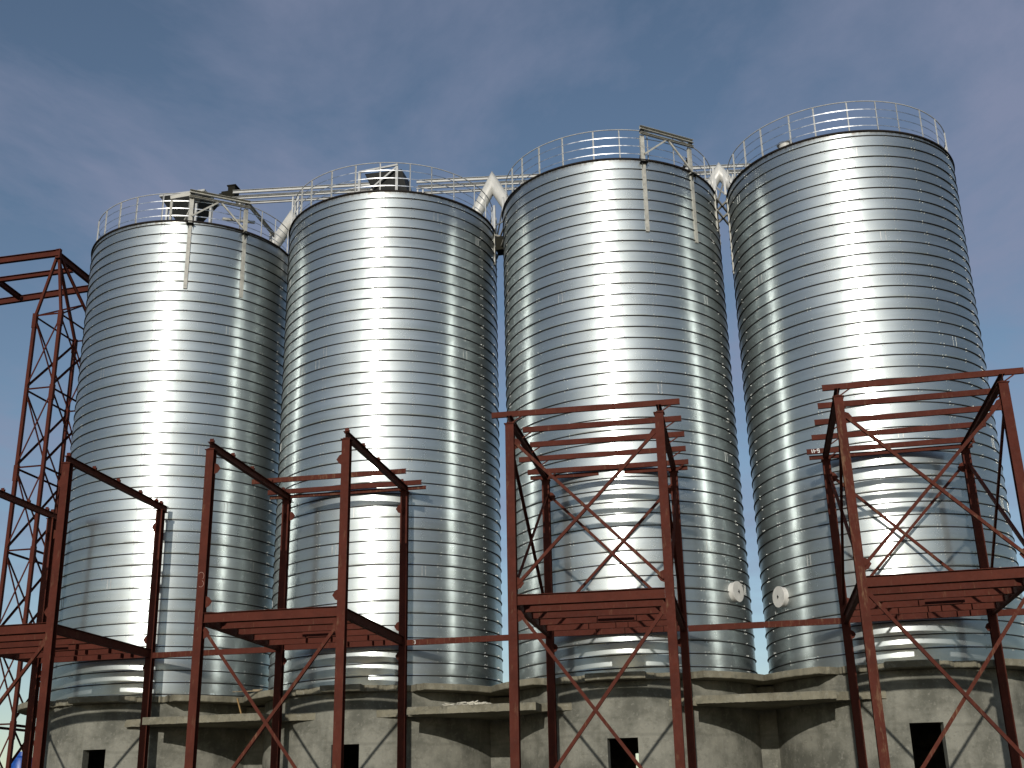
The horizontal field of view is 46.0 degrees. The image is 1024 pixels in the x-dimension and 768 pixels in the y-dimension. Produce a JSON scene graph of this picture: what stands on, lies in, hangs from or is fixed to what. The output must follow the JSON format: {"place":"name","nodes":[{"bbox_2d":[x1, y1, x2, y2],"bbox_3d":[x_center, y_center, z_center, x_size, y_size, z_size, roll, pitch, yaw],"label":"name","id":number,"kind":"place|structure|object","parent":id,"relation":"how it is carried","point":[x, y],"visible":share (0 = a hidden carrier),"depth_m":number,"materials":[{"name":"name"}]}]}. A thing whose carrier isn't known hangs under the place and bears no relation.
{"place":"outdoors","nodes":[
{"label":"outdoors","id":0,"kind":"place"},
{"bbox_2d":[11,751,31,767],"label":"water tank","id":1,"kind":"object","parent":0,"point":[17,761],"visible":0.29,"depth_m":48.97,"materials":[{"name":"blue plastic"}]},
{"bbox_2d":[0,248,88,767],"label":"lattice tower","id":2,"kind":"structure","parent":0,"point":[61,259],"depth_m":46.79,"materials":[{"name":"brown metal"}]},
{"bbox_2d":[0,0,1023,767],"label":"sky","id":3,"kind":"structure","parent":0,"point":[104,104],"materials":[{"name":"blue"}]},
{"bbox_3d":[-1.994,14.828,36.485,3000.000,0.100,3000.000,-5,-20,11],"label":"ground","id":4,"kind":"structure","parent":0,"visible":0},
{"bbox_2d":[0,452,168,767],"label":"steel frame","id":5,"kind":"object","parent":4,"relation":"on","point":[45,644],"visible":1,"depth_m":35.30,"materials":[{"name":"brown metal"}]},
{"bbox_2d":[17,695,264,767],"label":"silo base","id":6,"kind":"object","parent":4,"relation":"on","point":[88,732],"visible":0.52,"depth_m":36.73,"materials":[{"name":"concrete"}]},
{"bbox_2d":[50,193,288,700],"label":"grain silo","id":7,"kind":"object","parent":6,"relation":"on","point":[174,377],"visible":0.81,"depth_m":40.29,"materials":[{"name":"metal"}]},
{"bbox_2d":[159,189,219,222],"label":"roof hopper","id":8,"kind":"object","parent":7,"relation":"on","point":[184,204],"visible":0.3,"depth_m":44.67,"materials":[{"name":"metal"}]},
{"bbox_2d":[169,189,274,297],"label":"bracket frame","id":9,"kind":"object","parent":7,"relation":"attached to","point":[192,196],"visible":0.94,"depth_m":42.83,"materials":[{"name":"grey paint"}]},
{"bbox_2d":[272,210,293,246],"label":"elbow pipe","id":10,"kind":"object","parent":7,"relation":"attached to","point":[286,222],"visible":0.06,"depth_m":45.82,"materials":[{"name":"white metal"}]},
{"bbox_2d":[124,707,315,767],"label":"concrete ledge","id":11,"kind":"object","parent":4,"relation":"on","point":[250,721],"visible":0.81,"depth_m":35.42,"materials":[{"name":"grey concrete"}]},
{"bbox_2d":[237,698,241,713],"bbox_3d":[-8.135,9.625,36.028,0.210,0.484,0.058,-8,-21,18],"label":"timber prop","id":12,"kind":"object","parent":11,"relation":"on","point":[239,706],"visible":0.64,"depth_m":36.02,"materials":[{"name":"brown wood"}]},
{"bbox_2d":[184,428,425,767],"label":"steel frame","id":13,"kind":"object","parent":4,"relation":"on","point":[341,627],"visible":1,"depth_m":31.89,"materials":[{"name":"brown metal"}]},
{"bbox_2d":[152,647,274,657],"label":"tie beam","id":14,"kind":"structure","parent":13,"relation":"attached to","point":[213,652],"depth_m":36.18,"materials":[{"name":"brown metal"}]},
{"bbox_2d":[243,683,508,767],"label":"silo base","id":15,"kind":"object","parent":4,"relation":"on","point":[370,739],"visible":0.61,"depth_m":35.03,"materials":[{"name":"concrete"}]},
{"bbox_2d":[233,689,262,692],"bbox_3d":[-7.903,9.180,36.122,0.916,0.063,0.120,-4,-20,9],"label":"loose plank","id":16,"kind":"object","parent":15,"relation":"on","point":[256,690],"visible":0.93,"depth_m":36.07,"materials":[{"name":"brown wood"}]},
{"bbox_2d":[268,162,502,689],"bbox_3d":[-4.183,1.856,41.569,7.552,17.392,7.552,-5,-20,11],"label":"grain silo","id":17,"kind":"object","parent":15,"relation":"on","point":[390,356],"visible":0.84,"depth_m":38.62,"materials":[{"name":"metal"}]},
{"bbox_2d":[219,182,371,222],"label":"conveyor gallery","id":18,"kind":"object","parent":17,"relation":"attached to","point":[235,190],"visible":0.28,"depth_m":45.84,"materials":[{"name":"grey metal"}]},
{"bbox_2d":[358,163,411,191],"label":"roof hopper","id":19,"kind":"object","parent":17,"relation":"on","point":[395,180],"visible":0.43,"depth_m":44.29,"materials":[{"name":"metal"}]},
{"bbox_2d":[472,171,508,214],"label":"elbow pipe","id":20,"kind":"object","parent":17,"relation":"attached to","point":[492,187],"visible":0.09,"depth_m":44.27,"materials":[{"name":"white metal"}]},
{"bbox_2d":[376,697,571,767],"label":"concrete ledge","id":21,"kind":"object","parent":4,"relation":"on","point":[495,712],"visible":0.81,"depth_m":34.64,"materials":[{"name":"grey concrete"}]},
{"bbox_2d":[442,700,490,705],"bbox_3d":[-1.287,9.133,34.471,1.470,0.148,0.408,-5,-20,11],"label":"offcut heap","id":22,"kind":"object","parent":21,"relation":"on","point":[465,703],"visible":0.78,"depth_m":34.35,"materials":[{"name":"beige wood"}]},
{"bbox_2d":[492,398,696,767],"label":"steel frame","id":23,"kind":"object","parent":4,"relation":"on","point":[548,613],"visible":1,"depth_m":30.44,"materials":[{"name":"brown metal"}]},
{"bbox_2d":[407,633,545,645],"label":"tie beam","id":24,"kind":"structure","parent":23,"relation":"attached to","point":[471,639],"depth_m":34.66,"materials":[{"name":"red metal"}]},
{"bbox_2d":[488,670,776,767],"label":"silo base","id":25,"kind":"object","parent":4,"relation":"on","point":[635,709],"visible":0.72,"depth_m":33.35,"materials":[{"name":"concrete"}]},
{"bbox_2d":[502,129,757,679],"bbox_3d":[3.562,1.094,39.885,7.552,17.392,7.552,-5,-20,11],"label":"grain silo","id":26,"kind":"object","parent":25,"relation":"on","point":[609,298],"visible":0.76,"depth_m":37.02,"materials":[{"name":"metal"}]},
{"bbox_2d":[493,197,503,275],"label":"gap support","id":27,"kind":"object","parent":26,"relation":"attached to","point":[498,247],"visible":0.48,"depth_m":43.41,"materials":[{"name":"grey paint"}]},
{"bbox_2d":[416,163,750,193],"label":"conveyor gallery","id":28,"kind":"object","parent":26,"relation":"attached to","point":[457,185],"visible":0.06,"depth_m":45.34,"materials":[{"name":"grey metal"}]},
{"bbox_2d":[639,125,698,243],"bbox_3d":[4.992,-6.398,39.337,2.222,3.780,0.825,9,-22,-27],"label":"bracket frame","id":29,"kind":"object","parent":26,"relation":"attached to","point":[689,143],"visible":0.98,"depth_m":39.40,"materials":[{"name":"grey paint"}]},
{"bbox_2d":[707,162,732,189],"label":"elbow pipe","id":30,"kind":"object","parent":26,"relation":"attached to","point":[718,171],"visible":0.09,"depth_m":42.51,"materials":[{"name":"white metal"}]},
{"bbox_2d":[669,686,885,767],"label":"concrete ledge","id":31,"kind":"object","parent":4,"relation":"on","point":[766,703],"visible":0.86,"depth_m":32.53,"materials":[{"name":"grey concrete"}]},
{"bbox_2d":[752,658,1023,767],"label":"silo base","id":32,"kind":"object","parent":4,"relation":"on","point":[921,701],"visible":0.71,"depth_m":32.03,"materials":[{"name":"concrete"}]},
{"bbox_2d":[726,101,1023,673],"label":"grain silo","id":33,"kind":"object","parent":32,"relation":"on","point":[850,256],"visible":0.81,"depth_m":35.88,"materials":[{"name":"metal"}]},
{"bbox_2d":[712,166,733,274],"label":"gap support","id":34,"kind":"object","parent":33,"relation":"attached to","point":[715,188],"visible":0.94,"depth_m":41.42,"materials":[{"name":"grey paint"}]},
{"bbox_2d":[806,367,1023,767],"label":"steel frame","id":35,"kind":"object","parent":4,"relation":"on","point":[991,592],"visible":1,"depth_m":29.30,"materials":[{"name":"red metal"}]},
{"bbox_2d":[688,618,841,631],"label":"tie beam","id":36,"kind":"structure","parent":35,"relation":"attached to","point":[770,624],"depth_m":33.01,"materials":[{"name":"brown metal"}]},
{"bbox_2d":[997,608,1023,615],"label":"tie beam","id":37,"kind":"structure","parent":35,"relation":"attached to","point":[1006,612],"depth_m":31.77,"materials":[{"name":"brown metal"}]}
]}

